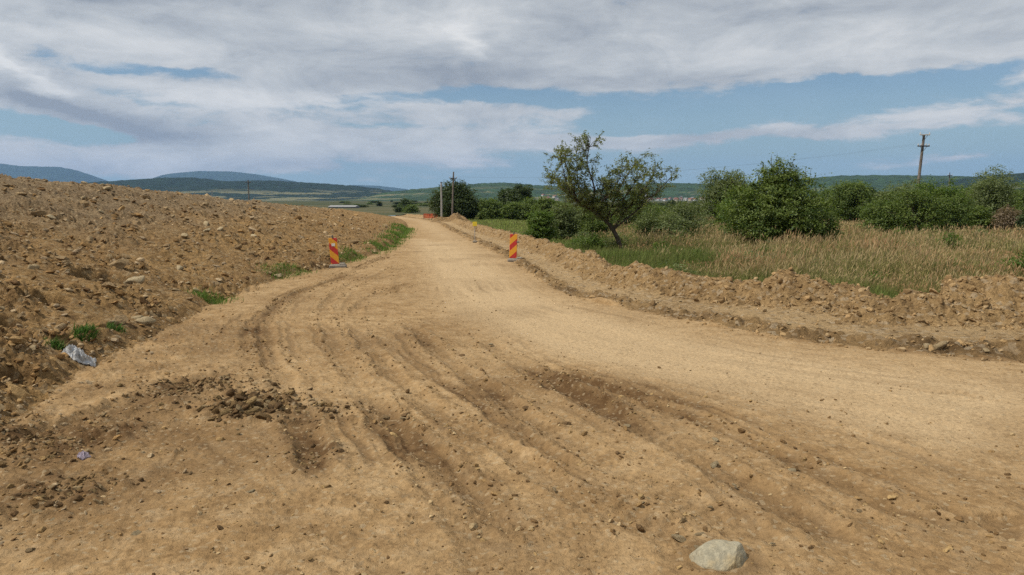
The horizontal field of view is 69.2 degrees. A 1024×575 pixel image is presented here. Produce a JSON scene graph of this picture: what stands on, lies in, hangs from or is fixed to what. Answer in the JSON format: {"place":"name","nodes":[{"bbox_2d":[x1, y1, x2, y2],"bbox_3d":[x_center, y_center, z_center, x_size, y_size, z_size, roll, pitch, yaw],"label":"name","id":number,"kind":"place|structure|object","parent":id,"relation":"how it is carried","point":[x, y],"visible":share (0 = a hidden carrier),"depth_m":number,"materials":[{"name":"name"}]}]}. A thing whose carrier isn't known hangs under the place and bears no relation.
{"place":"outdoors","nodes":[
{"label":"outdoors","id":0,"kind":"place"},
{"bbox_2d":[0,164,106,182],"bbox_3d":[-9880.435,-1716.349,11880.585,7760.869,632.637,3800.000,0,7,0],"label":"mountains","id":1,"kind":"structure","parent":0,"point":[60,174],"depth_m":11558.76,"materials":[{"name":"blue"}]},
{"bbox_2d":[0,174,407,427],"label":"earth bank","id":2,"kind":"structure","parent":0,"point":[103,311],"depth_m":14.62,"materials":[{"name":"soil"}]},
{"bbox_2d":[15,192,26,194],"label":"stone","id":3,"kind":"object","parent":2,"relation":"on","point":[20,193],"visible":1,"depth_m":17.28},
{"bbox_2d":[27,264,39,268],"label":"stone","id":4,"kind":"object","parent":2,"relation":"on","point":[33,266],"visible":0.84,"depth_m":10.95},
{"bbox_2d":[31,210,45,215],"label":"stone","id":5,"kind":"object","parent":2,"relation":"on","point":[38,213],"visible":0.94,"depth_m":15.68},
{"bbox_2d":[46,214,55,218],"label":"stone","id":6,"kind":"object","parent":2,"relation":"on","point":[51,216],"visible":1,"depth_m":15.47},
{"bbox_2d":[38,336,72,350],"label":"weed clump","id":7,"kind":"object","parent":2,"relation":"on","point":[53,343],"visible":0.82,"depth_m":7.78,"materials":[{"name":"green plant"}]},
{"bbox_2d":[54,323,66,330],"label":"stone","id":8,"kind":"object","parent":2,"relation":"on","point":[61,326],"visible":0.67,"depth_m":8.46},
{"bbox_2d":[54,256,69,260],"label":"stone","id":9,"kind":"object","parent":2,"relation":"on","point":[62,258],"visible":0.78,"depth_m":11.89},
{"bbox_2d":[61,260,71,264],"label":"stone","id":10,"kind":"object","parent":2,"relation":"on","point":[64,262],"visible":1,"depth_m":11.60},
{"bbox_2d":[64,340,76,346],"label":"stone","id":11,"kind":"object","parent":2,"relation":"on","point":[74,342],"visible":0.41,"depth_m":7.89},
{"bbox_2d":[61,344,95,366],"bbox_3d":[-4.500,0.699,7.689,0.335,0.255,0.343,0,7,0],"label":"plastic sheet","id":12,"kind":"object","parent":2,"relation":"on","point":[74,353],"visible":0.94,"depth_m":7.63,"materials":[{"name":"plastic"}]},
{"bbox_2d":[79,200,88,206],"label":"stone","id":13,"kind":"object","parent":2,"relation":"on","point":[86,203],"visible":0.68,"depth_m":18.16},
{"bbox_2d":[70,318,101,341],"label":"weed clump","id":14,"kind":"object","parent":2,"relation":"on","point":[86,328],"visible":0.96,"depth_m":8.20,"materials":[{"name":"green plant"}]},
{"bbox_2d":[86,236,92,241],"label":"stone","id":15,"kind":"object","parent":2,"relation":"on","point":[89,238],"visible":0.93,"depth_m":14.68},
{"bbox_2d":[102,282,116,288],"bbox_3d":[-5.867,-0.033,10.819,0.259,0.108,0.131,3,7,25],"label":"stone","id":16,"kind":"object","parent":2,"relation":"on","point":[111,285],"visible":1,"depth_m":10.78,"materials":[{"name":"stone"}]},
{"bbox_2d":[109,320,118,324],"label":"stone","id":17,"kind":"object","parent":2,"relation":"on","point":[115,322],"visible":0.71,"depth_m":9.04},
{"bbox_2d":[107,258,128,268],"bbox_3d":[-6.686,-0.396,12.598,0.342,0.186,0.248,-6,9,-43],"label":"stone","id":18,"kind":"object","parent":2,"relation":"on","point":[120,263],"visible":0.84,"depth_m":12.52,"materials":[{"name":"stone"}]},
{"bbox_2d":[106,321,131,333],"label":"weed clump","id":19,"kind":"object","parent":2,"relation":"on","point":[117,329],"visible":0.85,"depth_m":8.85,"materials":[{"name":"green plant"}]},
{"bbox_2d":[113,315,127,323],"bbox_3d":[-4.852,0.398,9.175,0.179,0.092,0.224,22,16,5],"label":"stone","id":20,"kind":"object","parent":2,"relation":"on","point":[120,319],"visible":0.77,"depth_m":9.16,"materials":[{"name":"stone"}]},
{"bbox_2d":[120,253,130,258],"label":"stone","id":21,"kind":"object","parent":2,"relation":"on","point":[124,255],"visible":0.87,"depth_m":13.44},
{"bbox_2d":[124,275,144,283],"bbox_3d":[-6.001,-0.119,11.776,0.329,0.138,0.188,-2,7,-13],"label":"stone","id":22,"kind":"object","parent":2,"relation":"on","point":[137,279],"visible":0.92,"depth_m":11.72,"materials":[{"name":"stone"}]},
{"bbox_2d":[132,220,140,224],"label":"stone","id":23,"kind":"object","parent":2,"relation":"on","point":[134,222],"visible":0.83,"depth_m":17.36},
{"bbox_2d":[131,315,143,318],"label":"stone","id":24,"kind":"object","parent":2,"relation":"on","point":[137,316],"visible":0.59,"depth_m":9.61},
{"bbox_2d":[135,316,155,324],"bbox_3d":[-4.705,0.437,9.542,0.246,0.122,0.156,-16,24,-32],"label":"stone","id":25,"kind":"object","parent":2,"relation":"on","point":[146,320],"visible":0.95,"depth_m":9.50,"materials":[{"name":"stone"}]},
{"bbox_2d":[181,233,187,237],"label":"stone","id":26,"kind":"object","parent":2,"relation":"on","point":[184,235],"visible":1,"depth_m":17.13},
{"bbox_2d":[180,222,416,304],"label":"verge grass","id":27,"kind":"structure","parent":2,"relation":"on","point":[403,232],"depth_m":21.24,"materials":[{"name":"plant"}]},
{"bbox_2d":[350,240,358,243],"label":"stone","id":28,"kind":"object","parent":2,"relation":"on","point":[354,241],"visible":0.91,"depth_m":25.31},
{"bbox_2d":[155,171,295,181],"bbox_3d":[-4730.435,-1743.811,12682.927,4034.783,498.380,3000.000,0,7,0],"label":"mountains","id":29,"kind":"structure","parent":0,"point":[226,176],"depth_m":12408.73,"materials":[{"name":"plant"}]},
{"bbox_2d":[87,177,391,200],"bbox_3d":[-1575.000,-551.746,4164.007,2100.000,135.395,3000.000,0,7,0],"label":"hills","id":30,"kind":"structure","parent":0,"point":[266,190],"depth_m":3579.87,"materials":[{"name":"plant"}]},
{"bbox_2d":[352,185,407,190],"bbox_3d":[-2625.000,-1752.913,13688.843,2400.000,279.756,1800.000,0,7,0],"label":"mountains","id":31,"kind":"structure","parent":0,"point":[388,188],"depth_m":13564.49,"materials":[{"name":"blue"}]},
{"bbox_2d":[340,182,638,200],"bbox_3d":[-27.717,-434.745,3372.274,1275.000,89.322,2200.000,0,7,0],"label":"hills","id":32,"kind":"structure","parent":0,"point":[487,190],"depth_m":2895.21,"materials":[{"name":"plant"}]},
{"bbox_2d":[0,216,1023,574],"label":"dirt road","id":33,"kind":"structure","parent":0,"point":[586,338],"depth_m":5.19,"materials":[{"name":"soil"}]},
{"bbox_2d":[25,547,34,551],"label":"stone","id":34,"kind":"object","parent":33,"relation":"on","point":[29,549],"visible":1,"depth_m":3.61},
{"bbox_2d":[77,450,90,459],"bbox_3d":[-2.823,1.103,4.891,0.076,0.057,0.067,-5,8,-35],"label":"plastic scrap","id":35,"kind":"object","parent":33,"relation":"on","point":[82,455],"visible":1,"depth_m":4.87,"materials":[{"name":"plastic"}]},
{"bbox_2d":[131,530,140,535],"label":"stone","id":36,"kind":"object","parent":33,"relation":"on","point":[136,532],"visible":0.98,"depth_m":3.78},
{"bbox_2d":[0,173,401,550],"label":"rubble","id":37,"kind":"object","parent":33,"relation":"on","point":[17,392],"visible":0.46,"depth_m":10.81,"materials":[{"name":"soil"}]},
{"bbox_2d":[329,235,346,267],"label":"road panel","id":38,"kind":"structure","parent":33,"relation":"on","point":[334,256],"depth_m":18.70,"materials":[{"name":"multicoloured plastic"}]},
{"bbox_2d":[0,254,1023,574],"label":"road crumbs","id":39,"kind":"object","parent":33,"relation":"on","point":[254,400],"visible":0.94,"depth_m":5.32,"materials":[{"name":"soil"}]},
{"bbox_2d":[507,232,521,261],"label":"road panel","id":40,"kind":"structure","parent":33,"relation":"on","point":[513,257],"depth_m":20.39,"materials":[{"name":"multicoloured plastic"}]},
{"bbox_2d":[671,534,685,541],"bbox_3d":[0.858,1.272,3.762,0.102,0.035,0.075,23,-5,26],"label":"stone","id":41,"kind":"object","parent":33,"relation":"on","point":[680,538],"visible":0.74,"depth_m":3.73,"materials":[{"name":"stone"}]},
{"bbox_2d":[689,539,747,571],"bbox_3d":[0.987,1.316,3.524,0.288,0.213,0.245,0,7,0],"label":"boulder","id":42,"kind":"object","parent":33,"relation":"on","point":[720,555],"visible":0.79,"depth_m":3.47,"materials":[{"name":"stone"}]},
{"bbox_2d":[0,0,1023,189],"label":"sky","id":43,"kind":"structure","parent":0,"point":[404,94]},
{"bbox_2d":[245,200,804,215],"bbox_3d":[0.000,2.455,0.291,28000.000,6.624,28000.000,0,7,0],"label":"distant field","id":44,"kind":"structure","parent":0,"point":[385,208],"depth_m":501.40,"materials":[{"name":"plant"}]},
{"bbox_2d":[328,205,359,207],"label":"long shed","id":45,"kind":"structure","parent":44,"relation":"on","point":[343,206],"depth_m":355.21,"materials":[{"name":"metal"}]},
{"bbox_2d":[392,207,403,211],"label":"plain tree","id":46,"kind":"object","parent":44,"relation":"on","point":[398,209],"visible":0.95,"depth_m":222.66,"materials":[{"name":"green plant"}]},
{"bbox_2d":[398,196,414,209],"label":"plain tree","id":47,"kind":"object","parent":44,"relation":"on","point":[404,202],"visible":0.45,"depth_m":227.33,"materials":[{"name":"green plant"}]},
{"bbox_2d":[402,203,419,212],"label":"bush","id":48,"kind":"object","parent":44,"relation":"on","point":[412,208],"visible":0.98,"depth_m":211.50,"materials":[{"name":"green plant"}]},
{"bbox_2d":[663,201,674,208],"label":"plain tree","id":49,"kind":"object","parent":44,"relation":"on","point":[670,203],"visible":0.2,"depth_m":177.88,"materials":[{"name":"green plant"}]},
{"bbox_2d":[690,200,703,215],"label":"plain tree","id":50,"kind":"object","parent":44,"relation":"on","point":[698,211],"visible":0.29,"depth_m":145.84,"materials":[{"name":"green plant"}]},
{"bbox_2d":[396,214,1023,360],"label":"spoil ridge","id":51,"kind":"structure","parent":0,"point":[742,314],"depth_m":10.60,"materials":[{"name":"soil"}]},
{"bbox_2d":[423,213,435,218],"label":"barrier fence","id":52,"kind":"object","parent":51,"relation":"on","point":[426,216],"visible":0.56,"depth_m":111.52,"materials":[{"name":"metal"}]},
{"bbox_2d":[431,216,445,221],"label":"earth heap","id":53,"kind":"object","parent":51,"relation":"on","point":[442,218],"visible":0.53,"depth_m":91.13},
{"bbox_2d":[440,182,442,216],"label":"concrete post","id":54,"kind":"object","parent":51,"relation":"on","point":[441,199],"visible":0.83,"depth_m":96.20,"materials":[{"name":"concrete"}]},
{"bbox_2d":[449,172,456,214],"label":"utility pole","id":55,"kind":"object","parent":51,"relation":"on","point":[453,178],"visible":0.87,"depth_m":98.10,"materials":[{"name":"wood"}]},
{"bbox_2d":[441,212,468,221],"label":"earth heap","id":56,"kind":"object","parent":51,"relation":"on","point":[453,216],"visible":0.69,"depth_m":88.91,"materials":[{"name":"soil"}]},
{"bbox_2d":[473,222,476,242],"bbox_3d":[-1.700,-2.504,33.941,0.200,1.010,0.160,0,7,0],"label":"yellow sign","id":57,"kind":"object","parent":51,"relation":"on","point":[474,224],"visible":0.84,"depth_m":33.90,"materials":[{"name":"metal"}]},
{"bbox_2d":[443,220,1023,362],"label":"spoil rubble","id":58,"kind":"object","parent":51,"relation":"on","point":[931,347],"visible":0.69,"depth_m":10.47,"materials":[{"name":"soil"}]},
{"bbox_2d":[923,343,929,348],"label":"stone","id":59,"kind":"object","parent":51,"relation":"on","point":[926,345],"visible":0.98,"depth_m":8.30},
{"bbox_2d":[933,341,947,349],"bbox_3d":[4.833,0.658,8.381,0.198,0.098,0.122,-24,16,-18],"label":"stone","id":60,"kind":"object","parent":51,"relation":"on","point":[940,345],"visible":0.91,"depth_m":8.33,"materials":[{"name":"stone"}]},
{"bbox_2d":[466,215,1023,298],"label":"meadow","id":61,"kind":"structure","parent":0,"point":[656,257],"depth_m":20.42,"materials":[{"name":"plant"}]},
{"bbox_2d":[424,178,481,219],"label":"tree","id":62,"kind":"object","parent":61,"relation":"on","point":[465,203],"visible":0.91,"depth_m":103.47,"materials":[{"name":"green plant"}]},
{"bbox_2d":[473,197,504,219],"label":"hedge shrub","id":63,"kind":"object","parent":61,"relation":"on","point":[489,208],"visible":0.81,"depth_m":102.38,"materials":[{"name":"green plant"}]},
{"bbox_2d":[492,183,533,205],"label":"bush","id":64,"kind":"object","parent":61,"relation":"on","point":[518,193],"visible":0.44,"depth_m":115.97,"materials":[{"name":"green plant"}]},
{"bbox_2d":[496,201,529,219],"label":"hedge shrub","id":65,"kind":"object","parent":61,"relation":"on","point":[510,210],"visible":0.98,"depth_m":101.08,"materials":[{"name":"green plant"}]},
{"bbox_2d":[514,196,537,219],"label":"hedge shrub","id":66,"kind":"object","parent":61,"relation":"on","point":[528,204],"visible":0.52,"depth_m":101.97,"materials":[{"name":"green plant"}]},
{"bbox_2d":[522,205,559,239],"bbox_3d":[1.294,-2.790,32.932,1.767,1.831,1.801,0,7,0],"label":"shrub","id":67,"kind":"object","parent":61,"relation":"on","point":[538,223],"visible":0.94,"depth_m":32.56,"materials":[{"name":"green plant"}]},
{"bbox_2d":[530,195,561,214],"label":"shrub","id":68,"kind":"object","parent":61,"relation":"on","point":[546,202],"visible":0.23,"depth_m":86.60,"materials":[{"name":"green plant"}]},
{"bbox_2d":[547,199,585,239],"bbox_3d":[2.393,-3.205,35.792,2.313,2.193,2.205,-2,7,-15],"label":"shrub","id":69,"kind":"object","parent":61,"relation":"on","point":[569,227],"visible":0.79,"depth_m":35.39,"materials":[{"name":"green plant"}]},
{"bbox_2d":[567,236,588,245],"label":"meadow weed","id":70,"kind":"object","parent":61,"relation":"on","point":[578,239],"visible":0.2,"depth_m":26.86,"materials":[{"name":"green plant"}]},
{"bbox_2d":[571,230,591,238],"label":"meadow weed","id":71,"kind":"object","parent":61,"relation":"on","point":[581,232],"visible":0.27,"depth_m":30.31,"materials":[{"name":"green plant"}]},
{"bbox_2d":[571,233,593,249],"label":"meadow weed","id":72,"kind":"object","parent":61,"relation":"on","point":[583,242],"visible":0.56,"depth_m":24.84,"materials":[{"name":"green plant"}]},
{"bbox_2d":[572,207,618,236],"bbox_3d":[4.138,-3.503,37.711,3.199,2.362,2.909,0,7,0],"label":"shrub","id":73,"kind":"object","parent":61,"relation":"on","point":[590,225],"visible":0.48,"depth_m":37.18,"materials":[{"name":"green plant"}]},
{"bbox_2d":[582,229,608,248],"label":"meadow weed","id":74,"kind":"object","parent":61,"relation":"on","point":[593,238],"visible":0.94,"depth_m":24.45,"materials":[{"name":"green plant"}]},
{"bbox_2d":[541,129,680,248],"bbox_3d":[3.193,-3.115,24.724,4.593,4.098,3.227,0,7,0],"label":"leaning tree","id":75,"kind":"object","parent":61,"relation":"on","point":[594,205],"visible":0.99,"depth_m":24.30,"materials":[{"name":"green plant"}]},
{"bbox_2d":[599,230,634,248],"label":"meadow weed","id":76,"kind":"object","parent":61,"relation":"on","point":[609,243],"visible":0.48,"depth_m":25.98,"materials":[{"name":"green plant"}]},
{"bbox_2d":[608,198,668,226],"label":"shrub","id":77,"kind":"object","parent":61,"relation":"on","point":[650,207],"visible":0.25,"depth_m":56.37,"materials":[{"name":"green plant"}]},
{"bbox_2d":[628,206,693,240],"bbox_3d":[6.656,-2.794,32.953,2.945,1.895,3.194,0,7,0],"label":"shrub","id":78,"kind":"object","parent":61,"relation":"on","point":[659,223],"visible":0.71,"depth_m":32.59,"materials":[{"name":"green plant"}]},
{"bbox_2d":[650,238,673,251],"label":"meadow weed","id":79,"kind":"object","parent":61,"relation":"on","point":[657,245],"visible":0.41,"depth_m":23.23,"materials":[{"name":"green plant"}]},
{"bbox_2d":[655,259,700,274],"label":"meadow weed","id":80,"kind":"object","parent":61,"relation":"on","point":[680,267],"visible":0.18,"depth_m":14.43,"materials":[{"name":"green plant"}]},
{"bbox_2d":[659,199,717,236],"bbox_3d":[8.497,-3.265,36.063,3.308,2.234,3.143,0,7,0],"label":"shrub","id":81,"kind":"object","parent":61,"relation":"on","point":[684,209],"visible":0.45,"depth_m":35.51,"materials":[{"name":"green plant"}]},
{"bbox_2d":[693,166,755,226],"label":"broad tree","id":82,"kind":"object","parent":61,"relation":"on","point":[711,192],"visible":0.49,"depth_m":57.00,"materials":[{"name":"green plant"}]},
{"bbox_2d":[709,181,759,233],"bbox_3d":[11.063,-3.701,35.938,2.654,3.029,3.176,0,7,0],"label":"shrub","id":83,"kind":"object","parent":61,"relation":"on","point":[722,216],"visible":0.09,"depth_m":35.87,"materials":[{"name":"green plant"}]},
{"bbox_2d":[732,250,775,269],"bbox_3d":[5.225,-0.481,16.005,1.071,0.708,1.225,-2,7,-15],"label":"meadow weed","id":84,"kind":"object","parent":61,"relation":"on","point":[755,261],"visible":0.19,"depth_m":15.91,"materials":[{"name":"green plant"}]},
{"bbox_2d":[751,243,774,256],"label":"meadow weed","id":85,"kind":"object","parent":61,"relation":"on","point":[764,250],"visible":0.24,"depth_m":19.87,"materials":[{"name":"green plant"}]},
{"bbox_2d":[709,152,849,247],"bbox_3d":[9.552,-2.979,26.180,4.921,3.524,4.451,0,7,0],"label":"round bush","id":86,"kind":"object","parent":61,"relation":"on","point":[769,207],"visible":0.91,"depth_m":25.64,"materials":[{"name":"green plant"}]},
{"bbox_2d":[785,249,817,267],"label":"meadow weed","id":87,"kind":"object","parent":61,"relation":"on","point":[795,252],"visible":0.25,"depth_m":17.83,"materials":[{"name":"green plant"}]},
{"bbox_2d":[811,257,835,277],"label":"meadow weed","id":88,"kind":"object","parent":61,"relation":"on","point":[823,266],"visible":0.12,"depth_m":15.02,"materials":[{"name":"green plant"}]},
{"bbox_2d":[815,188,848,221],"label":"broad tree","id":89,"kind":"object","parent":61,"relation":"on","point":[828,202],"visible":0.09,"depth_m":80.49,"materials":[{"name":"green plant"}]},
{"bbox_2d":[822,179,876,222],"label":"broad tree","id":90,"kind":"object","parent":61,"relation":"on","point":[847,197],"visible":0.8,"depth_m":72.63,"materials":[{"name":"green plant"}]},
{"bbox_2d":[854,269,887,284],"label":"meadow weed","id":91,"kind":"object","parent":61,"relation":"on","point":[878,275],"visible":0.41,"depth_m":13.84,"materials":[{"name":"green plant"}]},
{"bbox_2d":[859,186,892,218],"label":"broad tree","id":92,"kind":"object","parent":61,"relation":"on","point":[875,193],"visible":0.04,"depth_m":90.47,"materials":[{"name":"green plant"}]},
{"bbox_2d":[852,190,907,233],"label":"shrub","id":93,"kind":"object","parent":61,"relation":"on","point":[875,215],"visible":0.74,"depth_m":42.35,"materials":[{"name":"green plant"}]},
{"bbox_2d":[865,176,931,226],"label":"broad tree","id":94,"kind":"object","parent":61,"relation":"on","point":[899,187],"visible":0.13,"depth_m":60.94,"materials":[{"name":"green plant"}]},
{"bbox_2d":[893,227,908,237],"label":"meadow weed","id":95,"kind":"object","parent":61,"relation":"on","point":[898,231],"visible":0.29,"depth_m":33.35,"materials":[{"name":"green plant"}]},
{"bbox_2d":[887,183,956,232],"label":"shrub","id":96,"kind":"object","parent":61,"relation":"on","point":[913,215],"visible":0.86,"depth_m":40.51,"materials":[{"name":"green plant"}]},
{"bbox_2d":[917,132,929,191],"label":"utility pole","id":97,"kind":"object","parent":61,"relation":"on","point":[922,145],"visible":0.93,"depth_m":64.98,"materials":[{"name":"wood"}]},
{"bbox_2d":[911,174,972,218],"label":"broad tree","id":98,"kind":"object","parent":61,"relation":"on","point":[949,189],"visible":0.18,"depth_m":57.35,"materials":[{"name":"green plant"}]},
{"bbox_2d":[933,228,967,251],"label":"meadow weed","id":99,"kind":"object","parent":61,"relation":"on","point":[946,240],"visible":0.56,"depth_m":22.93,"materials":[{"name":"green plant"}]},
{"bbox_2d":[930,188,978,231],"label":"shrub","id":100,"kind":"object","parent":61,"relation":"on","point":[960,220],"visible":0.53,"depth_m":41.36,"materials":[{"name":"green plant"}]},
{"bbox_2d":[934,258,975,275],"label":"meadow weed","id":101,"kind":"object","parent":61,"relation":"on","point":[955,265],"visible":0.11,"depth_m":15.76,"materials":[{"name":"green plant"}]},
{"bbox_2d":[948,185,976,217],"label":"broad tree","id":102,"kind":"object","parent":61,"relation":"on","point":[962,192],"visible":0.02,"depth_m":82.21,"materials":[{"name":"green plant"}]},
{"bbox_2d":[963,205,995,231],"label":"shrub","id":103,"kind":"object","parent":61,"relation":"on","point":[983,217],"visible":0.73,"depth_m":46.44,"materials":[{"name":"green plant"}]},
{"bbox_2d":[972,227,987,237],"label":"meadow weed","id":104,"kind":"object","parent":61,"relation":"on","point":[979,232],"visible":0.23,"depth_m":32.18,"materials":[{"name":"green plant"}]},
{"bbox_2d":[955,164,1022,215],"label":"broad tree","id":105,"kind":"object","parent":61,"relation":"on","point":[997,197],"visible":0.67,"depth_m":63.94,"materials":[{"name":"green plant"}]},
{"bbox_2d":[988,204,1022,232],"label":"dock clump","id":106,"kind":"object","parent":61,"relation":"on","point":[1006,217],"visible":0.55,"depth_m":45.53,"materials":[{"name":"brown plant"}]},
{"bbox_2d":[997,246,1023,276],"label":"meadow weed","id":107,"kind":"object","parent":61,"relation":"on","point":[1020,263],"visible":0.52,"depth_m":15.02,"materials":[{"name":"green plant"}]},
{"bbox_2d":[1009,180,1023,213],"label":"broad tree","id":108,"kind":"object","parent":61,"relation":"on","point":[1021,203],"visible":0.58,"depth_m":60.11,"materials":[{"name":"green plant"}]},
{"bbox_2d":[1014,209,1023,230],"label":"shrub","id":109,"kind":"object","parent":61,"relation":"on","point":[1019,222],"visible":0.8,"depth_m":43.86,"materials":[{"name":"green plant"}]},
{"bbox_2d":[610,175,970,200],"bbox_3d":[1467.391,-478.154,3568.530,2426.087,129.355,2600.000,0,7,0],"label":"hills","id":110,"kind":"structure","parent":0,"point":[689,190],"depth_m":3160.86,"materials":[{"name":"plant"}]},
{"bbox_2d":[912,173,1023,193],"bbox_3d":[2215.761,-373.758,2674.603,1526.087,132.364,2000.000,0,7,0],"label":"hills","id":111,"kind":"structure","parent":0,"point":[1019,176],"depth_m":2616.26,"materials":[{"name":"plant"}]}
]}

